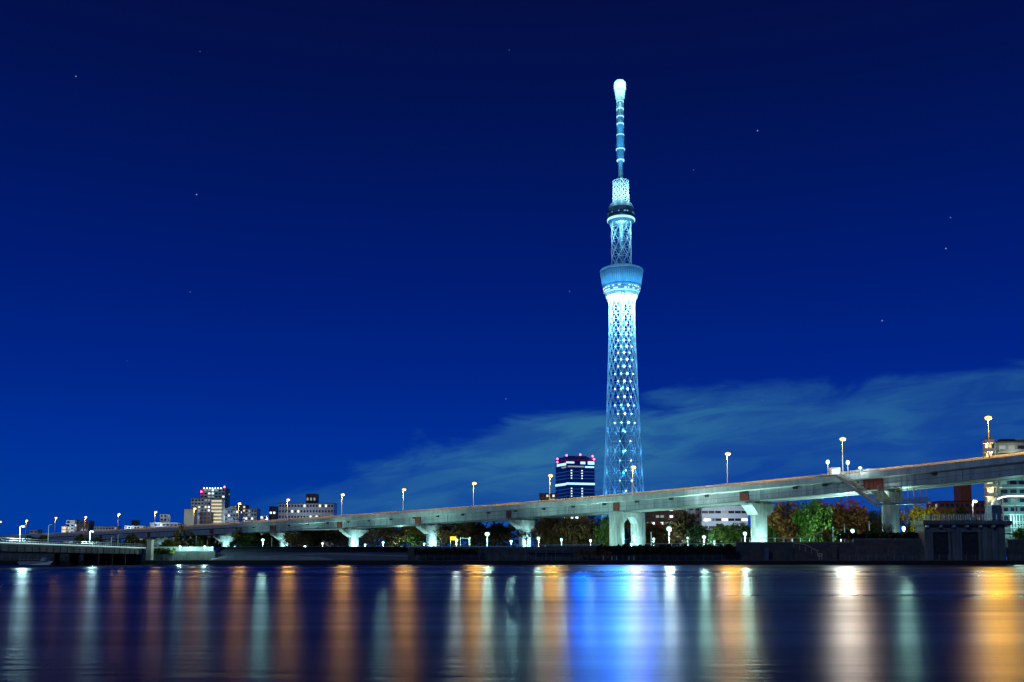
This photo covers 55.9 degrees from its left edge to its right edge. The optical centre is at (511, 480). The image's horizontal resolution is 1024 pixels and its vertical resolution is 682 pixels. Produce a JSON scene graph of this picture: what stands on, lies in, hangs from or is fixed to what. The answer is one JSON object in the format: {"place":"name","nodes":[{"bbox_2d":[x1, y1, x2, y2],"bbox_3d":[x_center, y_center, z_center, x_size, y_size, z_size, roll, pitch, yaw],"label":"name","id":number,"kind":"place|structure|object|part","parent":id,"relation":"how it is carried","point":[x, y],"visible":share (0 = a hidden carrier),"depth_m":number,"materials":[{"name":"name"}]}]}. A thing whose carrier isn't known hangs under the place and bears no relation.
{"place":"outdoors","nodes":[
{"label":"outdoors","id":0,"kind":"place"},
{"bbox_2d":[0,565,1023,681],"bbox_3d":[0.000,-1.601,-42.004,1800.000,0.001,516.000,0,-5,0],"label":"river","id":1,"kind":"structure","parent":0,"point":[511,623],"depth_m":24.69,"materials":[{"name":"blue liquid"}]},
{"bbox_2d":[17,557,53,564],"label":"moored boat","id":2,"kind":"object","parent":1,"relation":"on","point":[44,561],"visible":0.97,"depth_m":204.74,"materials":[{"name":"metal"}]},
{"bbox_2d":[0,538,154,564],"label":"road bridge","id":3,"kind":"structure","parent":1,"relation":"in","point":[106,555],"depth_m":196.48,"materials":[{"name":"concrete"}]},
{"bbox_2d":[0,561,1023,564],"bbox_3d":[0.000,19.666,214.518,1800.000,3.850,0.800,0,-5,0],"label":"quay wall","id":4,"kind":"structure","parent":0,"point":[562,562],"depth_m":214.22,"materials":[{"name":"concrete"}]},
{"bbox_2d":[0,560,1023,560],"bbox_3d":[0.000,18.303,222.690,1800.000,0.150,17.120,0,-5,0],"label":"riverside path","id":5,"kind":"structure","parent":0,"point":[541,560],"depth_m":214.16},
{"bbox_2d":[0,552,83,559],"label":"levee wall","id":6,"kind":"structure","parent":5,"relation":"on","point":[14,556],"depth_m":223.32,"materials":[{"name":"concrete"}]},
{"bbox_2d":[153,551,215,559],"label":"levee wall","id":7,"kind":"structure","parent":5,"relation":"on","point":[188,555],"depth_m":223.32,"materials":[{"name":"concrete"}]},
{"bbox_2d":[154,547,175,553],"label":"hedge","id":8,"kind":"object","parent":7,"relation":"on","point":[162,550],"visible":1,"depth_m":222.16,"materials":[{"name":"green plant"}]},
{"bbox_2d":[181,555,361,559],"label":"riverside fence","id":9,"kind":"object","parent":5,"relation":"on","point":[280,557],"visible":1,"depth_m":214.88,"materials":[{"name":"grey metal"}]},
{"bbox_2d":[210,547,407,559],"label":"sloped revetment","id":10,"kind":"object","parent":5,"relation":"on","point":[383,553],"visible":0.86,"depth_m":226.16,"materials":[{"name":"concrete"}]},
{"bbox_2d":[408,547,545,559],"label":"levee wall","id":11,"kind":"structure","parent":5,"relation":"on","point":[509,552],"depth_m":223.35,"materials":[{"name":"concrete"}]},
{"bbox_2d":[416,555,721,559],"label":"riverside fence","id":12,"kind":"object","parent":5,"relation":"on","point":[479,557],"visible":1,"depth_m":214.88,"materials":[{"name":"grey metal"}]},
{"bbox_2d":[576,548,611,558],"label":"hedge","id":13,"kind":"object","parent":5,"relation":"on","point":[590,554],"visible":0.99,"depth_m":219.53,"materials":[{"name":"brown plant"}]},
{"bbox_2d":[546,546,735,559],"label":"levee wall","id":14,"kind":"structure","parent":5,"relation":"on","point":[566,553],"depth_m":223.32,"materials":[{"name":"concrete"}]},
{"bbox_2d":[596,543,736,555],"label":"hedge","id":15,"kind":"object","parent":5,"relation":"on","point":[662,549],"visible":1,"depth_m":220.62,"materials":[{"name":"green plant"}]},
{"bbox_2d":[764,548,768,559],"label":"utility cabinet","id":16,"kind":"object","parent":5,"relation":"on","point":[766,553],"visible":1,"depth_m":221.17,"materials":[{"name":"grey metal"}]},
{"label":"cabinet door","id":17,"kind":"part","parent":16,"relation":"part of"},
{"bbox_2d":[735,542,853,559],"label":"levee wall","id":18,"kind":"structure","parent":5,"relation":"on","point":[755,550],"depth_m":223.43,"materials":[{"name":"concrete"}]},
{"bbox_2d":[793,543,818,559],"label":"levee stair","id":19,"kind":"object","parent":5,"relation":"on","point":[798,554],"visible":1,"depth_m":221.62,"materials":[{"name":"concrete"}]},
{"bbox_2d":[852,539,920,559],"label":"levee wall","id":20,"kind":"structure","parent":5,"relation":"on","point":[888,548],"depth_m":223.44,"materials":[{"name":"concrete"}]},
{"bbox_2d":[835,530,917,539],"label":"hedge","id":21,"kind":"object","parent":20,"relation":"on","point":[870,534],"visible":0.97,"depth_m":224.94,"materials":[{"name":"green plant"}]},
{"bbox_2d":[840,555,975,559],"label":"riverside fence","id":22,"kind":"object","parent":5,"relation":"on","point":[894,557],"visible":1,"depth_m":214.88,"materials":[{"name":"grey metal"}]},
{"bbox_2d":[911,505,1012,559],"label":"sluice house","id":23,"kind":"structure","parent":5,"relation":"on","point":[970,539],"depth_m":221.69,"materials":[{"name":"concrete"}]},
{"bbox_2d":[1006,539,1023,559],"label":"levee wall","id":24,"kind":"structure","parent":5,"relation":"on","point":[1015,549],"depth_m":223.44,"materials":[{"name":"concrete"}]},
{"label":"notice board","id":25,"kind":"object","parent":5,"relation":"on","visible":0},
{"bbox_2d":[833,546,836,558],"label":"cabinet door","id":26,"kind":"structure","parent":25,"relation":"in","point":[834,547],"depth_m":221.54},
{"bbox_2d":[0,0,1023,559],"label":"sky","id":27,"kind":"structure","parent":0,"point":[268,252],"materials":[{"name":"blue"}]},
{"bbox_2d":[146,547,1006,556],"bbox_3d":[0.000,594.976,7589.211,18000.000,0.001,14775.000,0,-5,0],"label":"ground","id":28,"kind":"structure","parent":0,"point":[216,549],"depth_m":300.88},
{"bbox_2d":[30,529,42,533],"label":"building","id":29,"kind":"structure","parent":28,"relation":"on","point":[34,531],"depth_m":919.08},
{"bbox_2d":[61,526,68,542],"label":"building","id":30,"kind":"structure","parent":28,"relation":"on","point":[64,528],"depth_m":894.35,"materials":[{"name":"beige"}]},
{"bbox_2d":[66,520,79,542],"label":"apartment block","id":31,"kind":"structure","parent":28,"relation":"on","point":[72,524],"depth_m":899.56,"materials":[{"name":"black"}]},
{"bbox_2d":[77,521,93,544],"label":"building","id":32,"kind":"structure","parent":28,"relation":"on","point":[87,525],"depth_m":904.60,"materials":[{"name":"brown tile"}]},
{"bbox_2d":[94,526,120,545],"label":"building","id":33,"kind":"structure","parent":28,"relation":"on","point":[97,528],"depth_m":899.29,"materials":[{"name":"black"}]},
{"bbox_2d":[131,520,139,524],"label":"building","id":34,"kind":"structure","parent":28,"relation":"on","point":[135,522],"depth_m":891.75,"materials":[{"name":"brown tile"}]},
{"bbox_2d":[124,525,149,539],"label":"building","id":35,"kind":"structure","parent":28,"relation":"on","point":[135,526],"depth_m":879.38,"materials":[{"name":"white"}]},
{"bbox_2d":[160,514,170,522],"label":"building","id":36,"kind":"structure","parent":28,"relation":"on","point":[164,518],"depth_m":871.61,"materials":[{"name":"black"}]},
{"bbox_2d":[150,523,181,546],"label":"building","id":37,"kind":"structure","parent":28,"relation":"on","point":[164,525],"depth_m":859.55,"materials":[{"name":"black"}]},
{"bbox_2d":[154,547,212,550],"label":"guard rail","id":38,"kind":"object","parent":28,"relation":"on","point":[193,548],"visible":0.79,"depth_m":224.66,"materials":[{"name":"metal"}]},
{"bbox_2d":[183,509,197,546],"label":"apartment block","id":39,"kind":"structure","parent":28,"relation":"on","point":[190,515],"depth_m":870.24,"materials":[{"name":"concrete"}]},
{"bbox_2d":[191,498,213,542],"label":"apartment block","id":40,"kind":"structure","parent":28,"relation":"on","point":[202,504],"depth_m":900.98,"materials":[{"name":"black"}]},
{"bbox_2d":[199,512,213,546],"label":"apartment block","id":41,"kind":"structure","parent":28,"relation":"on","point":[206,517],"depth_m":830.08,"materials":[{"name":"concrete"}]},
{"bbox_2d":[200,486,229,522],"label":"office block","id":42,"kind":"structure","parent":28,"relation":"on","point":[219,493],"depth_m":962.14,"materials":[{"name":"concrete"}]},
{"bbox_2d":[211,499,224,543],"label":"apartment block","id":43,"kind":"structure","parent":28,"relation":"on","point":[218,507],"depth_m":840.65,"materials":[{"name":"beige"}]},
{"bbox_2d":[225,506,242,546],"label":"apartment block","id":44,"kind":"structure","parent":28,"relation":"on","point":[231,513],"depth_m":830.30,"materials":[{"name":"black"}]},
{"bbox_2d":[234,505,249,521],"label":"apartment block","id":45,"kind":"structure","parent":28,"relation":"on","point":[243,507],"depth_m":870.74,"materials":[{"name":"concrete"}]},
{"bbox_2d":[227,528,262,546],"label":"park tree","id":46,"kind":"object","parent":28,"relation":"on","point":[239,537],"visible":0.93,"depth_m":466.33,"materials":[{"name":"green plant"}]},
{"bbox_2d":[245,509,260,520],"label":"apartment block","id":47,"kind":"structure","parent":28,"relation":"on","point":[252,514],"depth_m":820.36,"materials":[{"name":"concrete"}]},
{"bbox_2d":[260,515,268,534],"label":"building","id":48,"kind":"structure","parent":28,"relation":"on","point":[264,517],"depth_m":780.08,"materials":[{"name":"white"}]},
{"bbox_2d":[256,532,278,546],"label":"park tree","id":49,"kind":"object","parent":28,"relation":"on","point":[267,537],"visible":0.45,"depth_m":466.30,"materials":[{"name":"green plant"}]},
{"bbox_2d":[269,506,278,519],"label":"building","id":50,"kind":"structure","parent":28,"relation":"on","point":[273,512],"depth_m":800.48,"materials":[{"name":"brown tile"}]},
{"bbox_2d":[279,530,313,546],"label":"autumn tree","id":51,"kind":"object","parent":28,"relation":"on","point":[296,538],"visible":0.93,"depth_m":437.15,"materials":[{"name":"brown plant"}]},
{"bbox_2d":[278,494,336,546],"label":"school block","id":52,"kind":"structure","parent":28,"relation":"on","point":[312,506],"depth_m":700.53,"materials":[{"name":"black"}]},
{"bbox_2d":[299,531,324,546],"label":"autumn tree","id":53,"kind":"object","parent":28,"relation":"on","point":[315,541],"visible":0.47,"depth_m":446.10,"materials":[{"name":"brown plant"}]},
{"bbox_2d":[320,530,348,546],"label":"autumn tree","id":54,"kind":"object","parent":28,"relation":"on","point":[336,537],"visible":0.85,"depth_m":441.12,"materials":[{"name":"brown plant"}]},
{"bbox_2d":[360,528,390,546],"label":"bare tree","id":55,"kind":"object","parent":28,"relation":"on","point":[367,538],"visible":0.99,"depth_m":339.03,"materials":[{"name":"brown plant"}]},
{"bbox_2d":[375,526,408,546],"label":"autumn tree","id":56,"kind":"object","parent":28,"relation":"on","point":[398,533],"visible":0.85,"depth_m":416.10,"materials":[{"name":"brown plant"}]},
{"bbox_2d":[399,526,425,545],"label":"park tree","id":57,"kind":"object","parent":28,"relation":"on","point":[415,534],"visible":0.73,"depth_m":421.18,"materials":[{"name":"green plant"}]},
{"bbox_2d":[433,523,465,545],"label":"autumn tree","id":58,"kind":"object","parent":28,"relation":"on","point":[446,532],"visible":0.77,"depth_m":364.61,"materials":[{"name":"brown plant"}]},
{"bbox_2d":[450,536,455,545],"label":"lit sign","id":59,"kind":"object","parent":28,"relation":"on","point":[452,537],"visible":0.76,"depth_m":285.54,"materials":[{"name":"yellow"}]},
{"bbox_2d":[406,546,509,547],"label":"guard rail","id":60,"kind":"object","parent":28,"relation":"on","point":[457,546],"visible":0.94,"depth_m":224.69,"materials":[{"name":"metal"}]},
{"bbox_2d":[7,517,914,546],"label":"woodland","id":61,"kind":"object","parent":28,"relation":"on","point":[176,542],"visible":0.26,"depth_m":496.15,"materials":[{"name":"green plant"}]},
{"bbox_2d":[452,522,485,545],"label":"autumn tree","id":62,"kind":"object","parent":28,"relation":"on","point":[472,530],"visible":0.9,"depth_m":356.01,"materials":[{"name":"brown plant"}]},
{"bbox_2d":[473,534,489,545],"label":"bare tree","id":63,"kind":"object","parent":28,"relation":"on","point":[481,540],"visible":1,"depth_m":261.39,"materials":[{"name":"brown plant"}]},
{"bbox_2d":[477,521,515,545],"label":"autumn tree","id":64,"kind":"object","parent":28,"relation":"on","point":[497,529],"visible":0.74,"depth_m":355.89,"materials":[{"name":"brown plant"}]},
{"bbox_2d":[493,533,509,545],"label":"bare tree","id":65,"kind":"object","parent":28,"relation":"on","point":[498,540],"visible":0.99,"depth_m":261.37,"materials":[{"name":"brown plant"}]},
{"bbox_2d":[0,451,1023,546],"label":"elevated expressway","id":66,"kind":"structure","parent":28,"relation":"on","point":[755,499],"depth_m":294.08,"materials":[{"name":"concrete"}]},
{"bbox_2d":[472,482,475,507],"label":"street lamp","id":67,"kind":"object","parent":66,"relation":"on","point":[473,483],"visible":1,"depth_m":341.40,"materials":[{"name":"black"}]},
{"bbox_2d":[548,474,552,502],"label":"street lamp","id":68,"kind":"object","parent":66,"relation":"on","point":[550,475],"visible":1,"depth_m":314.55,"materials":[{"name":"black"}]},
{"bbox_2d":[631,465,635,495],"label":"street lamp","id":69,"kind":"object","parent":66,"relation":"on","point":[633,466],"visible":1,"depth_m":290.26,"materials":[{"name":"black"}]},
{"bbox_2d":[725,452,730,487],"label":"street lamp","id":70,"kind":"object","parent":66,"relation":"on","point":[727,453],"visible":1,"depth_m":267.40,"materials":[{"name":"black"}]},
{"bbox_2d":[840,437,845,471],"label":"street lamp","id":71,"kind":"object","parent":66,"relation":"on","point":[843,439],"visible":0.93,"depth_m":245.01,"materials":[{"name":"black"}]},
{"bbox_2d":[816,467,930,506],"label":"access stair","id":72,"kind":"object","parent":66,"relation":"attached to","point":[849,482],"visible":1,"depth_m":236.69,"materials":[{"name":"paint"}]},
{"bbox_2d":[985,415,991,459],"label":"street lamp","id":73,"kind":"object","parent":66,"relation":"on","point":[987,417],"visible":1,"depth_m":222.77,"materials":[{"name":"black"}]},
{"bbox_2d":[514,527,540,546],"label":"bare tree","id":74,"kind":"object","parent":28,"relation":"on","point":[522,530],"visible":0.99,"depth_m":249.12,"materials":[{"name":"grey plant"}]},
{"bbox_2d":[539,493,557,546],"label":"building","id":75,"kind":"structure","parent":28,"relation":"on","point":[543,496],"depth_m":741.29,"materials":[{"name":"brown brick"}]},
{"bbox_2d":[531,517,568,545],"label":"autumn tree","id":76,"kind":"object","parent":28,"relation":"on","point":[546,530],"visible":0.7,"depth_m":328.94,"materials":[{"name":"brown plant"}]},
{"bbox_2d":[552,517,584,545],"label":"autumn tree","id":77,"kind":"object","parent":28,"relation":"on","point":[568,531],"visible":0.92,"depth_m":319.85,"materials":[{"name":"brown plant"}]},
{"bbox_2d":[555,454,594,545],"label":"office tower","id":78,"kind":"structure","parent":28,"relation":"on","point":[575,476],"depth_m":806.33,"materials":[{"name":"blue glass"}]},
{"bbox_2d":[564,516,588,545],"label":"building","id":79,"kind":"structure","parent":28,"relation":"on","point":[585,518],"depth_m":419.99,"materials":[{"name":"brown tile"}]},
{"bbox_2d":[574,516,599,545],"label":"autumn tree","id":80,"kind":"object","parent":28,"relation":"on","point":[586,533],"visible":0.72,"depth_m":318.73,"materials":[{"name":"brown plant"}]},
{"bbox_2d":[592,516,608,545],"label":"park tree","id":81,"kind":"object","parent":28,"relation":"on","point":[602,531],"visible":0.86,"depth_m":315.29,"materials":[{"name":"green plant"}]},
{"bbox_2d":[600,79,643,542],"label":"broadcast tower","id":82,"kind":"structure","parent":28,"relation":"on","point":[621,281],"depth_m":1299.64,"materials":[{"name":"white metal"}]},
{"bbox_2d":[624,525,630,544],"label":"bare tree","id":83,"kind":"object","parent":28,"relation":"on","point":[627,535],"visible":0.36,"depth_m":339.13,"materials":[{"name":"brown plant"}]},
{"bbox_2d":[645,520,668,545],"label":"autumn tree","id":84,"kind":"object","parent":28,"relation":"on","point":[657,532],"visible":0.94,"depth_m":328.10,"materials":[{"name":"brown plant"}]},
{"bbox_2d":[642,509,682,540],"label":"office block","id":85,"kind":"structure","parent":28,"relation":"on","point":[659,516],"depth_m":420.06,"materials":[{"name":"concrete"}]},
{"bbox_2d":[666,533,691,544],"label":"bare tree","id":86,"kind":"object","parent":28,"relation":"on","point":[683,540],"visible":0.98,"depth_m":261.11,"materials":[{"name":"brown plant"}]},
{"bbox_2d":[668,510,697,545],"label":"autumn tree","id":87,"kind":"object","parent":28,"relation":"on","point":[682,523],"visible":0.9,"depth_m":297.59,"materials":[{"name":"brown plant"}]},
{"bbox_2d":[646,543,734,545],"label":"guard rail","id":88,"kind":"object","parent":28,"relation":"on","point":[690,543],"visible":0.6,"depth_m":224.75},
{"bbox_2d":[683,508,699,526],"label":"office block","id":89,"kind":"structure","parent":28,"relation":"on","point":[695,511],"depth_m":425.22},
{"bbox_2d":[686,523,716,545],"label":"evergreen tree","id":90,"kind":"object","parent":28,"relation":"on","point":[696,533],"visible":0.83,"depth_m":288.43,"materials":[{"name":"green plant"}]},
{"bbox_2d":[699,505,747,542],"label":"office block","id":91,"kind":"structure","parent":28,"relation":"on","point":[710,517],"depth_m":420.12,"materials":[{"name":"white"}]},
{"bbox_2d":[706,524,742,545],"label":"park tree","id":92,"kind":"object","parent":28,"relation":"on","point":[728,534],"visible":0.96,"depth_m":283.20,"materials":[{"name":"green plant"}]},
{"bbox_2d":[731,520,750,544],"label":"park tree","id":93,"kind":"object","parent":28,"relation":"on","point":[741,530],"visible":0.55,"depth_m":298.42,"materials":[{"name":"green plant"}]},
{"bbox_2d":[767,518,784,541],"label":"park tree","id":94,"kind":"object","parent":28,"relation":"on","point":[772,534],"visible":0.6,"depth_m":283.31,"materials":[{"name":"green plant"}]},
{"bbox_2d":[767,501,810,541],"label":"autumn tree","id":95,"kind":"object","parent":28,"relation":"on","point":[781,520],"visible":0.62,"depth_m":281.02,"materials":[{"name":"brown plant"}]},
{"bbox_2d":[791,499,838,541],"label":"lit tree","id":96,"kind":"object","parent":28,"relation":"on","point":[807,519],"visible":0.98,"depth_m":266.22,"materials":[{"name":"green plant"}]},
{"bbox_2d":[797,498,871,541],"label":"autumn tree","id":97,"kind":"object","parent":28,"relation":"on","point":[856,516],"visible":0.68,"depth_m":278.61,"materials":[{"name":"red plant"}]},
{"bbox_2d":[845,505,878,538],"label":"evergreen tree","id":98,"kind":"object","parent":28,"relation":"on","point":[873,521],"visible":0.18,"depth_m":297.04,"materials":[{"name":"green plant"}]},
{"bbox_2d":[859,508,881,538],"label":"evergreen tree","id":99,"kind":"object","parent":28,"relation":"on","point":[876,517],"visible":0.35,"depth_m":298.00,"materials":[{"name":"green plant"}]},
{"bbox_2d":[877,520,894,532],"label":"bare tree","id":100,"kind":"object","parent":28,"relation":"on","point":[886,529],"visible":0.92,"depth_m":239.57,"materials":[{"name":"brown plant"}]},
{"bbox_2d":[899,504,914,531],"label":"bare tree","id":101,"kind":"object","parent":28,"relation":"on","point":[902,521],"visible":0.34,"depth_m":289.08,"materials":[{"name":"brown plant"}]},
{"bbox_2d":[900,504,942,531],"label":"yellow tree","id":102,"kind":"object","parent":28,"relation":"on","point":[916,511],"visible":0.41,"depth_m":270.47,"materials":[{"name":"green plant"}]},
{"bbox_2d":[935,505,960,519],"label":"park tree","id":103,"kind":"object","parent":28,"relation":"on","point":[945,513],"visible":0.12,"depth_m":276.41,"materials":[{"name":"green plant"}]},
{"bbox_2d":[926,501,984,519],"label":"building","id":104,"kind":"structure","parent":28,"relation":"on","point":[978,507],"depth_m":440.44,"materials":[{"name":"red brick"}]},
{"bbox_2d":[953,484,971,500],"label":"brick stack","id":105,"kind":"object","parent":28,"relation":"on","point":[962,492],"depth_m":457.09,"materials":[{"name":"brick"}]},
{"bbox_2d":[955,504,975,519],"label":"evergreen tree","id":106,"kind":"object","parent":28,"relation":"on","point":[962,513],"visible":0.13,"depth_m":277.87,"materials":[{"name":"green plant"}]},
{"bbox_2d":[982,436,1023,551],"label":"apartment tower","id":107,"kind":"structure","parent":28,"relation":"on","point":[992,490],"depth_m":330.49,"materials":[{"name":"white tile"}]},
{"bbox_2d":[991,495,1023,530],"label":"curved footbridge","id":108,"kind":"object","parent":28,"relation":"on","point":[996,499],"visible":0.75,"depth_m":300.14,"materials":[{"name":"metal"}]},
{"bbox_2d":[1011,525,1023,538],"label":"lit tree","id":109,"kind":"object","parent":28,"relation":"on","point":[1019,534],"visible":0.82,"depth_m":235.07,"materials":[{"name":"green plant"}]},
{"bbox_2d":[1010,515,1023,538],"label":"lit steel steps","id":110,"kind":"structure","parent":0,"point":[1019,521],"depth_m":244.81,"materials":[{"name":"metal"}]}
]}

